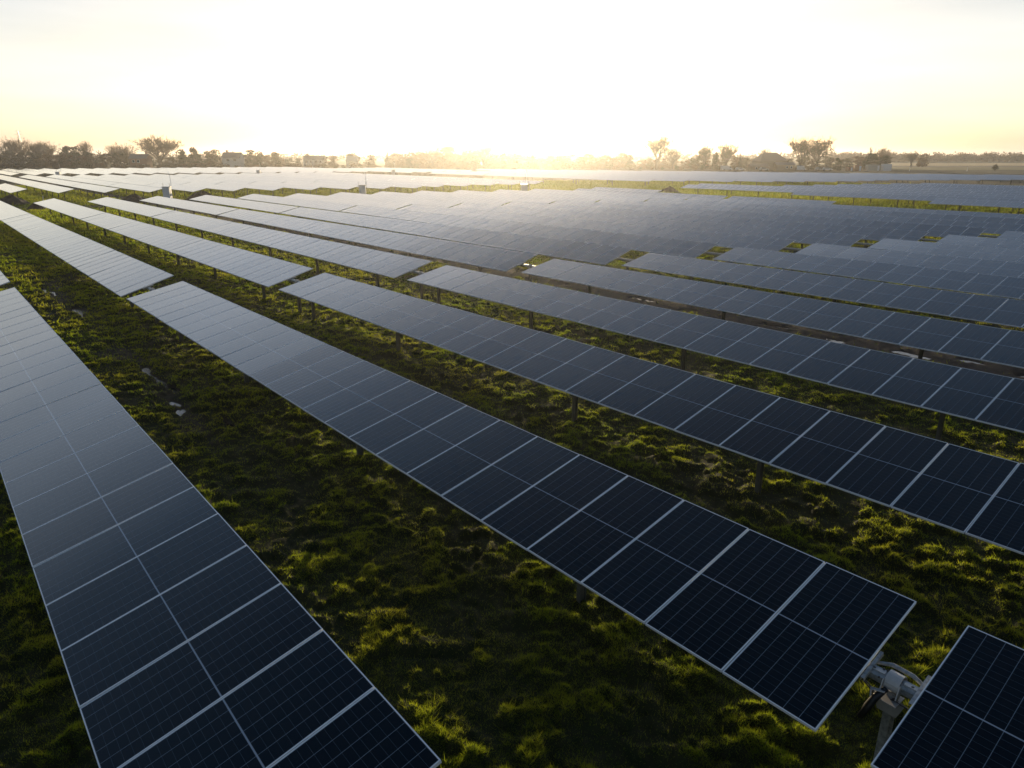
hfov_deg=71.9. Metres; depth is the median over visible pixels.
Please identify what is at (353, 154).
olive tree
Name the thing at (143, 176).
solar table
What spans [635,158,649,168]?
hazy tree
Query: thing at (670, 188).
dirt mound
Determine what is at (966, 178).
solar table
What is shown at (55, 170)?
solar table
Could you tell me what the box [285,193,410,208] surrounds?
solar table
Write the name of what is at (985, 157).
wood
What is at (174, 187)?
solar table
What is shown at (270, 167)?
solar table
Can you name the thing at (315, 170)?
solar table
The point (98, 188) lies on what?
solar table
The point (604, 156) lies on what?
winter tree
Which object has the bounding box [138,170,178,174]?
solar table
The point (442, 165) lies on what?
scrub bush
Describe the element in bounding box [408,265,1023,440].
solar table
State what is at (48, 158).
belt tree
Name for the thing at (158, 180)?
solar table
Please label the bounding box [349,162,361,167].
scrub bush
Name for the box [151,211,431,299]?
solar table
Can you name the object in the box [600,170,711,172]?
solar table
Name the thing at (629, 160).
conifer
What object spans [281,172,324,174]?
solar table
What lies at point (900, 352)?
puddle
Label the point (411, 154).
winter tree
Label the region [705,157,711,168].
hazy tree
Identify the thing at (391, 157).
winter tree
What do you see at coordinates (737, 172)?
solar table
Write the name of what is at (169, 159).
belt tree
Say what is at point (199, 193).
dirt mound
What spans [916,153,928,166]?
field tree
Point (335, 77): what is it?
sky
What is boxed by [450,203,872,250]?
solar table
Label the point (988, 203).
solar table
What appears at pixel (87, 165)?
scrub bush
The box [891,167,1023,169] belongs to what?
pasture
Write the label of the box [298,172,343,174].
solar table
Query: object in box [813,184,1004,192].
solar table
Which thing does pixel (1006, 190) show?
solar table
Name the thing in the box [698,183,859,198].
solar table
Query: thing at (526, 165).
scrub bush
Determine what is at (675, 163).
hazy tree
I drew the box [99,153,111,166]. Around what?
belt tree
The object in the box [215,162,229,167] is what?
scrub bush
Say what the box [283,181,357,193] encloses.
solar table
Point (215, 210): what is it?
solar table
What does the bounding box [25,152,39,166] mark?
belt tree
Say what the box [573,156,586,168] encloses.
winter tree
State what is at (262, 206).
solar table
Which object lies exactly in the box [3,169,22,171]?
solar table
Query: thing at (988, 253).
solar table
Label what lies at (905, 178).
solar table
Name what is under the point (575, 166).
scrub bush
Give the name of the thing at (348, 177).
solar table
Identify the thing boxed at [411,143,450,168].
winter tree
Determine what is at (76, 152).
evergreen tree
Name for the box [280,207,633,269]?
solar table
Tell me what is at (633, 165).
scrub bush
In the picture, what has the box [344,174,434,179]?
solar table
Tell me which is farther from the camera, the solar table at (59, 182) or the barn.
the barn
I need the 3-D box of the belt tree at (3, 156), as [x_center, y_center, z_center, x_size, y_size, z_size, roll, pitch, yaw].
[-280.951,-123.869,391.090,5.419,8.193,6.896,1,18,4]
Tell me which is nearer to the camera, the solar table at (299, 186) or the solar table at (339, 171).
the solar table at (299, 186)
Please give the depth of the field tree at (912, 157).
398.94 m
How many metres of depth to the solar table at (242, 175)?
187.59 m
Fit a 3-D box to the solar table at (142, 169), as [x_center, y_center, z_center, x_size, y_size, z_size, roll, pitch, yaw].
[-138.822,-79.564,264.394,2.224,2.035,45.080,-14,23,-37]
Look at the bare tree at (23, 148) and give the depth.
415.57 m
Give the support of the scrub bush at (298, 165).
on the ground at (600, 746)
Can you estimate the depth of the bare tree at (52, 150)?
407.42 m
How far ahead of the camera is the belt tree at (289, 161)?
387.44 m
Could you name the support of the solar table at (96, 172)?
on the ground at (600, 746)
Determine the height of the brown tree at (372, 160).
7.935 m
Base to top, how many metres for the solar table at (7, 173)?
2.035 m
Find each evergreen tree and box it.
[58,146,74,167]
[66,145,89,167]
[175,149,188,167]
[185,147,201,167]
[244,150,263,166]
[245,155,254,165]
[406,158,413,167]
[712,152,718,169]
[832,158,841,169]
[862,147,872,168]
[866,152,880,164]
[879,155,893,168]
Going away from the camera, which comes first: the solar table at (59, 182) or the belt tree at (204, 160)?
the solar table at (59, 182)
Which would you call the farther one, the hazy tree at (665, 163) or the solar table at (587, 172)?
the hazy tree at (665, 163)
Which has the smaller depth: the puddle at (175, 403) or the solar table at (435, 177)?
the puddle at (175, 403)
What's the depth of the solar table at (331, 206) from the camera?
81.82 m
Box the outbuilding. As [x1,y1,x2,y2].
[747,164,768,170]
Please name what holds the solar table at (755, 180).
on the ground at (600, 746)
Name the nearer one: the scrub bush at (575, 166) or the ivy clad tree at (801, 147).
the ivy clad tree at (801, 147)
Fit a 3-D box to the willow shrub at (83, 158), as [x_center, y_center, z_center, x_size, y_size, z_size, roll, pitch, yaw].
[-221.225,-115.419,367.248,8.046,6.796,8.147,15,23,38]
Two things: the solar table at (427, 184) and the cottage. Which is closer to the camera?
the solar table at (427, 184)
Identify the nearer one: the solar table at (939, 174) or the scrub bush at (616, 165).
the solar table at (939, 174)
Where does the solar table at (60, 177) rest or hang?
on the ground at (600, 746)
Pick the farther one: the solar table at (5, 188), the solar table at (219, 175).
the solar table at (219, 175)
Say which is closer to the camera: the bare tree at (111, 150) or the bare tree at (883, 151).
the bare tree at (883, 151)
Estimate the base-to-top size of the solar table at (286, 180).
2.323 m
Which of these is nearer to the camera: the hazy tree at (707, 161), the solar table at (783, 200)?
the solar table at (783, 200)
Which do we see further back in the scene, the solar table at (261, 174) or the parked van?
the parked van
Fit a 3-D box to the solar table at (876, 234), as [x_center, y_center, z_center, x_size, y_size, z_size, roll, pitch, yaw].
[13.721,-14.087,63.308,2.232,2.368,45.200,-14,23,-37]
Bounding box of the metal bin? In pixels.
[845,167,852,170]
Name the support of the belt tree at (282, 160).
on the ground at (600, 746)
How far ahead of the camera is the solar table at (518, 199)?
90.86 m
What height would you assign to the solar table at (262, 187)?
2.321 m
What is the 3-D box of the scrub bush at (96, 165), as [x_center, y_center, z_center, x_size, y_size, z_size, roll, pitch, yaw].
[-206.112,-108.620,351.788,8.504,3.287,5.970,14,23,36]
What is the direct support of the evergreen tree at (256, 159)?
on the ground at (600, 746)
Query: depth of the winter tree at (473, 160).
356.19 m
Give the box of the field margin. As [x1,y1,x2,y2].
[892,166,1023,166]
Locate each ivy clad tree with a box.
[694,142,714,164]
[717,141,739,165]
[787,136,814,165]
[803,136,835,166]
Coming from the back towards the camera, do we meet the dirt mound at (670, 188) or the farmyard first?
the farmyard
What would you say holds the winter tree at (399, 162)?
on the ground at (600, 746)
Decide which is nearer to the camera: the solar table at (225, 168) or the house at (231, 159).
the solar table at (225, 168)
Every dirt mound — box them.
[0,194,30,205]
[27,202,44,209]
[122,194,149,203]
[185,190,212,202]
[659,186,678,191]
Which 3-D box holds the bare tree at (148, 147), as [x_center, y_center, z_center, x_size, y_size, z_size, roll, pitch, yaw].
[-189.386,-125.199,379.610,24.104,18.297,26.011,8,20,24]
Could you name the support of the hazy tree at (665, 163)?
on the ground at (600, 746)
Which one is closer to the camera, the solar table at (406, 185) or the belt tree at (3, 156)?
the solar table at (406, 185)
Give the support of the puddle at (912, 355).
on the ground at (600, 746)
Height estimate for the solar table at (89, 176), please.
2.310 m
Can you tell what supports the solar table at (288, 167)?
on the ground at (600, 746)
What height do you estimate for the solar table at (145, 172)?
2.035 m
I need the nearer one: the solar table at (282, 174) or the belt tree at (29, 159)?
the solar table at (282, 174)
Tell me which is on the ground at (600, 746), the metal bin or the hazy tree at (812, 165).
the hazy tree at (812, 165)
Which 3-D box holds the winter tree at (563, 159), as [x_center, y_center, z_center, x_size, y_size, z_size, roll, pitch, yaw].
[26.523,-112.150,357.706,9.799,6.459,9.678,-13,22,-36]
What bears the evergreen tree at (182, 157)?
on the ground at (600, 746)
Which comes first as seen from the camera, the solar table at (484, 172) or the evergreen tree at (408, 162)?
the solar table at (484, 172)
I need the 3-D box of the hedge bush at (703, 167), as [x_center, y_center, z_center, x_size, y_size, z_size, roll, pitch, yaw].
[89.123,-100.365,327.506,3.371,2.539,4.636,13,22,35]
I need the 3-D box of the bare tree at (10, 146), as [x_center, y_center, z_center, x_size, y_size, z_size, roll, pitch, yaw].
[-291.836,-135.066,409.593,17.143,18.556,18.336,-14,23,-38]
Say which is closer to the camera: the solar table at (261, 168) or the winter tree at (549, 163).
the solar table at (261, 168)
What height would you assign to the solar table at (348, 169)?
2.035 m
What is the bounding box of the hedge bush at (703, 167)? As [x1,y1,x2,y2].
[700,165,708,169]
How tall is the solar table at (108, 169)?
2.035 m
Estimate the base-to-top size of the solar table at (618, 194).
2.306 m
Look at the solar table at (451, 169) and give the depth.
248.31 m
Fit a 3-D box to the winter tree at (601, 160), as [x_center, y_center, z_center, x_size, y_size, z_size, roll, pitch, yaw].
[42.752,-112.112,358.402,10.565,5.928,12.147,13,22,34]
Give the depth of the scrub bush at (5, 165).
338.85 m
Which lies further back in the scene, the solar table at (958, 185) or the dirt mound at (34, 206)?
the solar table at (958, 185)
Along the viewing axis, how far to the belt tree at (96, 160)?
395.36 m
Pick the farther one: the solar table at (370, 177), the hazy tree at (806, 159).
the hazy tree at (806, 159)
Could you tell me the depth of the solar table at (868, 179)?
169.57 m
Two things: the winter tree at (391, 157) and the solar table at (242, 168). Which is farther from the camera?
the winter tree at (391, 157)
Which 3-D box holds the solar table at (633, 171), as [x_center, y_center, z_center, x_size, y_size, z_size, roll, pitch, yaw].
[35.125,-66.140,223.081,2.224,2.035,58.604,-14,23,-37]
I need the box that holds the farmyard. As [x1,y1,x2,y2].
[702,170,864,170]
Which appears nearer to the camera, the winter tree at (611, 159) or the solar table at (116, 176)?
the solar table at (116, 176)
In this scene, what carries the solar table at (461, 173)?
on the ground at (600, 746)
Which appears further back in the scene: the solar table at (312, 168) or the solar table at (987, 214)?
the solar table at (312, 168)
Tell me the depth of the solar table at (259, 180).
153.82 m
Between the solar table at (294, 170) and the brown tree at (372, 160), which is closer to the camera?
the solar table at (294, 170)
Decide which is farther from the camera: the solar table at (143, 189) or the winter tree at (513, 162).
the winter tree at (513, 162)
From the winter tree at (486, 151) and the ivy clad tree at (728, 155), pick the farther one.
the winter tree at (486, 151)
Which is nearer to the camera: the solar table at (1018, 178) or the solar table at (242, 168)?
the solar table at (1018, 178)
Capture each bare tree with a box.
[0,137,21,160]
[0,137,31,162]
[22,141,49,158]
[31,141,60,163]
[76,141,93,153]
[104,142,128,158]
[109,142,137,155]
[128,135,182,164]
[644,134,674,169]
[664,146,685,168]
[757,147,772,154]
[874,146,891,156]
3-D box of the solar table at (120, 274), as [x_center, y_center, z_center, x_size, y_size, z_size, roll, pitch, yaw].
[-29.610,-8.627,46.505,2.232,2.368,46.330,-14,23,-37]
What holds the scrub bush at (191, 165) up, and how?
on the ground at (600, 746)
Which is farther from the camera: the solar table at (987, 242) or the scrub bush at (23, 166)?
the scrub bush at (23, 166)
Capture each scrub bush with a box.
[0,162,9,168]
[12,162,24,169]
[21,163,34,168]
[25,163,43,168]
[73,161,83,167]
[81,162,92,168]
[91,163,102,168]
[160,163,169,167]
[172,163,181,167]
[188,162,198,167]
[195,163,205,167]
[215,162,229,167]
[281,163,293,166]
[293,163,303,166]
[308,163,319,167]
[319,162,327,167]
[328,163,339,167]
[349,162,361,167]
[363,162,374,167]
[423,163,433,168]
[436,162,450,168]
[468,163,478,168]
[495,164,507,168]
[521,162,530,168]
[558,163,566,168]
[569,163,580,168]
[595,162,601,168]
[601,162,613,169]
[613,163,623,169]
[626,163,637,169]
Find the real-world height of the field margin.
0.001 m
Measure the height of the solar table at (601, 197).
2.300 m
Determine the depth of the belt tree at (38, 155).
401.35 m
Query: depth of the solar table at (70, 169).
251.72 m
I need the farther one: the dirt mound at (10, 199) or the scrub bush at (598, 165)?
the scrub bush at (598, 165)
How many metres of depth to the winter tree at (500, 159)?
356.66 m
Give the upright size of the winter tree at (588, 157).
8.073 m
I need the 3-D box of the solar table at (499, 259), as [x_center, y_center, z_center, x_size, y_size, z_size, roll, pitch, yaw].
[-13.193,-10.578,52.502,2.232,2.372,45.200,-14,23,-37]
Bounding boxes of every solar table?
[0,171,19,175]
[0,175,14,183]
[0,183,25,197]
[0,201,28,229]
[0,271,9,285]
[0,287,441,767]
[1,214,173,323]
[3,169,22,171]
[5,178,43,191]
[16,171,42,175]
[20,175,44,181]
[22,168,43,175]
[31,183,72,199]
[34,198,105,228]
[37,177,80,191]
[39,168,63,173]
[39,170,65,176]
[47,175,73,179]
[57,168,82,174]
[59,170,88,176]
[66,177,118,186]
[70,183,118,197]
[72,174,103,179]
[78,168,101,170]
[79,170,113,175]
[80,213,312,312]
[88,197,173,225]
[95,168,120,170]
[96,177,155,185]
[101,174,131,178]
[102,170,136,174]
[110,168,140,170]
[110,183,161,196]
[121,170,157,174]
[125,174,160,178]
[126,168,159,173]
[127,177,188,190]
[127,281,916,731]
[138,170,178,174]
[139,196,236,218]
[144,168,177,173]
[146,183,205,196]
[150,174,187,177]
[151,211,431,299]
[154,176,221,183]
[157,169,198,174]
[163,168,195,169]
[176,174,212,177]
[177,167,212,169]
[178,169,219,173]
[182,182,246,197]
[184,176,255,183]
[189,195,297,213]
[192,167,229,173]
[196,169,241,173]
[199,173,237,176]
[207,167,245,169]
[210,176,285,182]
[213,169,260,173]
[217,182,283,195]
[217,209,537,281]
[221,173,264,176]
[222,167,260,168]
[230,169,279,172]
[237,167,279,168]
[238,176,318,182]
[238,194,356,210]
[240,173,281,175]
[246,169,298,172]
[250,181,322,193]
[253,167,297,168]
[259,173,303,175]
[262,175,345,181]
[266,169,316,171]
[271,167,311,168]
[278,273,1023,554]
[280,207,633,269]
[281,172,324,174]
[283,175,367,180]
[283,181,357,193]
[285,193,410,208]
[287,169,334,171]
[289,167,338,168]
[298,168,354,172]
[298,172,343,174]
[303,175,390,179]
[313,168,370,171]
[313,181,393,192]
[315,172,361,174]
[325,174,414,179]
[329,192,462,206]
[339,205,722,260]
[343,180,424,192]
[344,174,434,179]
[349,169,415,173]
[361,174,456,178]
[365,179,446,191]
[371,191,511,207]
[380,169,429,174]
[390,179,472,190]
[393,169,445,175]
[398,204,801,270]
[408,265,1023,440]
[412,169,459,175]
[412,190,556,203]
[413,178,498,190]
[428,169,472,175]
[429,172,488,176]
[436,178,521,189]
[448,171,515,177]
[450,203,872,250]
[451,190,600,201]
[455,177,541,189]
[462,171,545,179]
[477,169,516,170]
[478,171,572,178]
[484,173,653,185]
[493,189,650,201]
[502,171,598,178]
[503,201,938,247]
[505,170,624,173]
[517,170,648,173]
[517,173,688,185]
[521,259,1023,368]
[530,189,689,199]
[533,170,663,173]
[550,200,997,241]
[553,174,736,184]
[555,170,664,173]
[573,188,726,198]
[577,170,686,173]
[580,174,777,184]
[592,187,661,191]
[598,199,1023,234]
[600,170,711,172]
[608,174,808,184]
[622,253,1023,327]
[636,174,839,184]
[642,170,736,172]
[645,198,1023,237]
[650,173,860,185]
[665,173,878,184]
[679,173,891,183]
[681,184,851,200]
[687,197,1023,218]
[691,171,761,172]
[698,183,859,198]
[705,173,922,182]
[713,247,1023,299]
[728,196,835,203]
[731,173,952,182]
[757,173,982,182]
[783,185,971,201]
[784,173,1012,183]
[791,190,1023,212]
[796,243,1023,298]
[810,173,1023,183]
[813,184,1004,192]
[837,173,1014,184]
[837,184,1023,191]
[853,191,1023,210]
[857,625,1023,767]
[860,189,1023,202]
[861,183,1023,189]
[863,173,1023,181]
[868,238,1023,262]
[891,183,1023,187]
[921,183,1023,186]
[928,198,1023,213]
[936,235,1023,249]
[941,174,1022,182]
[974,191,1023,194]
[997,231,1023,239]
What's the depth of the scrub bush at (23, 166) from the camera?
340.75 m
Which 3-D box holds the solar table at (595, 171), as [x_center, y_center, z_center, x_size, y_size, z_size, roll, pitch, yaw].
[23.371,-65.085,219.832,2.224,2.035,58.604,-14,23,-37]
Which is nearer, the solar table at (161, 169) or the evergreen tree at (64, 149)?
the solar table at (161, 169)
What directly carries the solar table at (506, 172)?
on the ground at (600, 746)
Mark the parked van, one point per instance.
(724, 168)
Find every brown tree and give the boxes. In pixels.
[323,154,339,167]
[364,154,376,167]
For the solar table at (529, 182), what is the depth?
147.57 m
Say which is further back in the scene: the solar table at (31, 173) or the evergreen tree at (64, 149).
the evergreen tree at (64, 149)
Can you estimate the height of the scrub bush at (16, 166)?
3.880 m
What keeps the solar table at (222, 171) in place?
on the ground at (600, 746)
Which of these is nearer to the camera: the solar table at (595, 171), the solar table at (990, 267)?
the solar table at (990, 267)
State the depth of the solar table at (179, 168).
266.77 m
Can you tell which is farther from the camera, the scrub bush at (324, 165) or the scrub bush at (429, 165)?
the scrub bush at (324, 165)
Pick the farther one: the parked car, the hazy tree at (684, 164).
the hazy tree at (684, 164)
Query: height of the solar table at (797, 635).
2.308 m
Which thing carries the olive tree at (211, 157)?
on the ground at (600, 746)
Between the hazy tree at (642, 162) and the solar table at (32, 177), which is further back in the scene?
the hazy tree at (642, 162)
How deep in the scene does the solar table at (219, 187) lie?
121.66 m
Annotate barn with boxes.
[751,152,787,170]
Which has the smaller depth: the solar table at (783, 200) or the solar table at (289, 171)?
the solar table at (783, 200)
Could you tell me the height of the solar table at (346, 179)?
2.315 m
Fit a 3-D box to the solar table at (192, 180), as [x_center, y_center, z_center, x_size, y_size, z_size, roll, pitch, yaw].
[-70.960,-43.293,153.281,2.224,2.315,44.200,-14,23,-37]
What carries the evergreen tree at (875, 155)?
on the farmyard
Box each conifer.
[384,147,390,166]
[627,150,634,168]
[737,153,741,166]
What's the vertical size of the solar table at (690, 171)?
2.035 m
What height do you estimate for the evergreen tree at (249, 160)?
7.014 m
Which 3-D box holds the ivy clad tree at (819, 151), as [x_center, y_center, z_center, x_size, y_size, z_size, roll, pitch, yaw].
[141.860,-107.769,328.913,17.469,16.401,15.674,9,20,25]
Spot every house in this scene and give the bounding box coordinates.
[128,152,152,167]
[221,150,244,166]
[303,153,326,167]
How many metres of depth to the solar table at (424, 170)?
238.02 m
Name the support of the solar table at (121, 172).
on the ground at (600, 746)
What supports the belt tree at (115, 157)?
on the ground at (600, 746)
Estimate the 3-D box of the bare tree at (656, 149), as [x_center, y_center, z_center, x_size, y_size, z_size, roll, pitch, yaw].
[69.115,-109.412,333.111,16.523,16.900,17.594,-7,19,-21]
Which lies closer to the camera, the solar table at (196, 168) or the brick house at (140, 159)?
the solar table at (196, 168)
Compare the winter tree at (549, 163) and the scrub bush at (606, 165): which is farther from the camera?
the winter tree at (549, 163)
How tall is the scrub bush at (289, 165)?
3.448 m
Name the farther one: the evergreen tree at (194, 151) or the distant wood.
the distant wood
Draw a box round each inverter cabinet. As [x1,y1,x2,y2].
[162,171,172,197]
[358,173,366,193]
[519,171,527,190]
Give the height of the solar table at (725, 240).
2.334 m
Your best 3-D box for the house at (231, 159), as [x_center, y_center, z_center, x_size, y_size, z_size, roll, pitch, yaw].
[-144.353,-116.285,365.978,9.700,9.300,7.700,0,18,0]
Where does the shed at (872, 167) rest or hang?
on the farmyard
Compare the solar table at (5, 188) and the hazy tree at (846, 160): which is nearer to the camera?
the solar table at (5, 188)
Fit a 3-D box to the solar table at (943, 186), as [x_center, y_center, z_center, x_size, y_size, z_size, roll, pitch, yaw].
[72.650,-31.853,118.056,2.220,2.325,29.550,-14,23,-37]
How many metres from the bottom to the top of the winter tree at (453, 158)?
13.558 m
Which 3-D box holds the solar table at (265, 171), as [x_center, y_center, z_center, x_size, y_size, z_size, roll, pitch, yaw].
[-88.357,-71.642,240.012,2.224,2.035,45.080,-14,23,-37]
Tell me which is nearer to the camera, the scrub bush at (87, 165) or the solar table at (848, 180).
the solar table at (848, 180)
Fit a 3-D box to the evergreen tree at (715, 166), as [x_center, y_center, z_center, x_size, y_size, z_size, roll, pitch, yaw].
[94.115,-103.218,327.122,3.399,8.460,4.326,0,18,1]
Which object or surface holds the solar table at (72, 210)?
on the ground at (600, 746)
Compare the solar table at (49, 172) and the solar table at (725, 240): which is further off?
the solar table at (49, 172)
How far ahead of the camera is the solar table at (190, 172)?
225.40 m
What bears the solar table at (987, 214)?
on the ground at (600, 746)
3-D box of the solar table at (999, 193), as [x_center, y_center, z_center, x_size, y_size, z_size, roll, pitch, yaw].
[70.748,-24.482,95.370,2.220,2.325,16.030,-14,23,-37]
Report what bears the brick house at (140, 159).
on the ground at (600, 746)
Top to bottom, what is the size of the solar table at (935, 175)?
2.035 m
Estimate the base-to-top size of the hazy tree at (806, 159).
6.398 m
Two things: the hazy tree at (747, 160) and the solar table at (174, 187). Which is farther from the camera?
the hazy tree at (747, 160)
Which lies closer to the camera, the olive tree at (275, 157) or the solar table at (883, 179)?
the solar table at (883, 179)
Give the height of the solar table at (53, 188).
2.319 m
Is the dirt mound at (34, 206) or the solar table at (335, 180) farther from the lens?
the solar table at (335, 180)
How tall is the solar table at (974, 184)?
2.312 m
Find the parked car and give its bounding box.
[758,167,768,170]
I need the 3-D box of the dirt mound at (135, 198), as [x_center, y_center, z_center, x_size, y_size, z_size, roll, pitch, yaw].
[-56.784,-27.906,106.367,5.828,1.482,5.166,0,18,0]
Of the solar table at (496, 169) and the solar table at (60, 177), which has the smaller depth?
the solar table at (60, 177)
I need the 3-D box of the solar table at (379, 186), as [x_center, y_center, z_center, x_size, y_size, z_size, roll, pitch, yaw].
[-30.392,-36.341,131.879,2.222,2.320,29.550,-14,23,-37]
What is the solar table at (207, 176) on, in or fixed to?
on the ground at (600, 746)
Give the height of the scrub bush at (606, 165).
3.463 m
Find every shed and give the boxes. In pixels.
[853,165,861,170]
[865,165,879,170]
[880,164,891,170]
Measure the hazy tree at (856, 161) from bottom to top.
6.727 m
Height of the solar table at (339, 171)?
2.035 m
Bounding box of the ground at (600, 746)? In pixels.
[0,156,1023,767]
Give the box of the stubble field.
[818,163,1023,165]
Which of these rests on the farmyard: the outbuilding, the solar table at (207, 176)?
the outbuilding
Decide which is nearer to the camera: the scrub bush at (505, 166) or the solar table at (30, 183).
the solar table at (30, 183)
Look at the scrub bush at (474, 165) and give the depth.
348.04 m
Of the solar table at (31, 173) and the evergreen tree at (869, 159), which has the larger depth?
the evergreen tree at (869, 159)
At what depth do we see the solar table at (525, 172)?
209.59 m
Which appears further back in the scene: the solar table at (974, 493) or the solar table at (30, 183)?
the solar table at (30, 183)
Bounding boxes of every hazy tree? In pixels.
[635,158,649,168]
[646,158,654,168]
[659,157,669,168]
[668,159,680,168]
[678,160,689,168]
[690,157,706,168]
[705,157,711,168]
[730,155,739,167]
[741,157,752,168]
[802,156,809,168]
[808,159,820,167]
[820,156,832,167]
[839,158,855,167]
[851,155,866,168]
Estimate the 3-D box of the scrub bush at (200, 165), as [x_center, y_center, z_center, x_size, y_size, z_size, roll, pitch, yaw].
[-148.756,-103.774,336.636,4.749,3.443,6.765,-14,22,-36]
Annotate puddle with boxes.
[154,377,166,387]
[169,401,180,406]
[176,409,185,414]
[892,351,908,354]
[908,354,929,359]
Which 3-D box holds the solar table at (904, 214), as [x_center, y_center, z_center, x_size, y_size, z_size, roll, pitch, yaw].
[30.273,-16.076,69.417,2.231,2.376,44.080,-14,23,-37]
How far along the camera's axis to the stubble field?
508.81 m
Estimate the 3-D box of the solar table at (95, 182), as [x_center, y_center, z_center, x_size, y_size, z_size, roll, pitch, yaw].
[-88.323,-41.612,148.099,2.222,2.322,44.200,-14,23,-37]
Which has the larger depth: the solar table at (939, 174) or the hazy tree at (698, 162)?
the hazy tree at (698, 162)
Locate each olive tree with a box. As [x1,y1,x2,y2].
[203,149,220,166]
[270,152,280,163]
[345,151,360,167]
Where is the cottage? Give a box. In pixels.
[346,156,359,167]
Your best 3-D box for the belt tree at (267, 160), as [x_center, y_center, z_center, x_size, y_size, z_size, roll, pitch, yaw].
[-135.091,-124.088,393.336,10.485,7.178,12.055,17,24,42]
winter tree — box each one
[385,152,396,164]
[390,153,407,167]
[401,150,431,168]
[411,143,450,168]
[430,143,470,168]
[432,146,456,168]
[457,148,483,168]
[467,144,500,168]
[482,152,509,168]
[501,152,522,168]
[521,154,537,168]
[537,156,557,168]
[554,156,573,168]
[559,154,576,164]
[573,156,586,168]
[582,153,594,165]
[587,157,604,168]
[601,154,613,166]
[603,157,621,168]
[614,153,633,167]
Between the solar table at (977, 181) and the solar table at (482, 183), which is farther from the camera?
the solar table at (977, 181)
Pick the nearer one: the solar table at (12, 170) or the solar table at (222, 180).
the solar table at (222, 180)
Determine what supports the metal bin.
on the farmyard
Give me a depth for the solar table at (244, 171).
232.51 m
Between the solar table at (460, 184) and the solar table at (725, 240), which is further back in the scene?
the solar table at (460, 184)
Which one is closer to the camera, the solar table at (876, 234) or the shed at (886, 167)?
the solar table at (876, 234)
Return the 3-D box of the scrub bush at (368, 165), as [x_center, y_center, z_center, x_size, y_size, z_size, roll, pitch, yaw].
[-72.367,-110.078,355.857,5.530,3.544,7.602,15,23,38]
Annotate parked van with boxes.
[720,166,732,170]
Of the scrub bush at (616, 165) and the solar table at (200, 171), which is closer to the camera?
the solar table at (200, 171)
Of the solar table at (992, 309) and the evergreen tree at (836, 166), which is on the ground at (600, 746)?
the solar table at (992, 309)
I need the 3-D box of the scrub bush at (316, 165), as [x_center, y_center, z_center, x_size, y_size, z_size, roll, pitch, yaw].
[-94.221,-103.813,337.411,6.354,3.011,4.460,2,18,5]
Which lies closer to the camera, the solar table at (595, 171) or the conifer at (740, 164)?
the solar table at (595, 171)
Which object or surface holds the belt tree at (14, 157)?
on the ground at (600, 746)
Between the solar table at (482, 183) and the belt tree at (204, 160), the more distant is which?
the belt tree at (204, 160)
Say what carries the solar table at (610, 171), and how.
on the ground at (600, 746)
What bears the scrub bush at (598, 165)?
on the ground at (600, 746)
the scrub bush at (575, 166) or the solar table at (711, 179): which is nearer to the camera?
the solar table at (711, 179)
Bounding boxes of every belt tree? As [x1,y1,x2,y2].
[0,151,20,167]
[0,152,9,167]
[16,152,25,167]
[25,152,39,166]
[31,152,49,166]
[39,153,58,167]
[53,153,78,167]
[81,153,95,162]
[92,153,100,167]
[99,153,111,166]
[109,152,125,167]
[119,152,129,167]
[164,157,178,167]
[201,156,212,167]
[260,154,279,166]
[279,157,285,166]
[285,158,293,166]
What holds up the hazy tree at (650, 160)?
on the ground at (600, 746)
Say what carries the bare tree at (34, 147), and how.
on the ground at (600, 746)
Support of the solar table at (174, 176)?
on the ground at (600, 746)
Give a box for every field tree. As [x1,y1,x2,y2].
[904,151,918,166]
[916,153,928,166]
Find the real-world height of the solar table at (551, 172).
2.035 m
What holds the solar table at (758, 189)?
on the ground at (600, 746)
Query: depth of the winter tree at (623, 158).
384.18 m
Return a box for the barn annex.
[773,162,795,170]
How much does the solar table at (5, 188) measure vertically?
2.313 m
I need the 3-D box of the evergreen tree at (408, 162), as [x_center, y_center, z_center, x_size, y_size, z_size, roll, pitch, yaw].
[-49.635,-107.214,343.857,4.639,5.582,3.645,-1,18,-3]
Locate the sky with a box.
[0,0,1023,156]
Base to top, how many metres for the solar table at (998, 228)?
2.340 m
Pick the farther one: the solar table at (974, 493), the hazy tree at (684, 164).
the hazy tree at (684, 164)
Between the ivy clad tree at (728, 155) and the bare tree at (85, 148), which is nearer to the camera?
the ivy clad tree at (728, 155)
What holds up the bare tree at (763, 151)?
on the ground at (600, 746)
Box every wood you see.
[3,150,867,161]
[824,150,1023,161]
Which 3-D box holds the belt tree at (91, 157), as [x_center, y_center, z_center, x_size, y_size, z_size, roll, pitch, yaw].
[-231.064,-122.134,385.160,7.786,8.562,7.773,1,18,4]
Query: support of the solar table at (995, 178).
on the ground at (600, 746)
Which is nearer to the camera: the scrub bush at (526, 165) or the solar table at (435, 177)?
the solar table at (435, 177)
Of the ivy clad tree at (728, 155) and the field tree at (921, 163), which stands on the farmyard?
the ivy clad tree at (728, 155)
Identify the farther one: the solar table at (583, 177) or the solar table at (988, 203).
the solar table at (583, 177)
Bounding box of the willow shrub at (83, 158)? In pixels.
[78,155,94,167]
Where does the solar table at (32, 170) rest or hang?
on the ground at (600, 746)
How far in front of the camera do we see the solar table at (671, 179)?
163.30 m
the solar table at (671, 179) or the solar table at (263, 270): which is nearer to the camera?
the solar table at (263, 270)
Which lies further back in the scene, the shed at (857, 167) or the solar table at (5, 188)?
the shed at (857, 167)

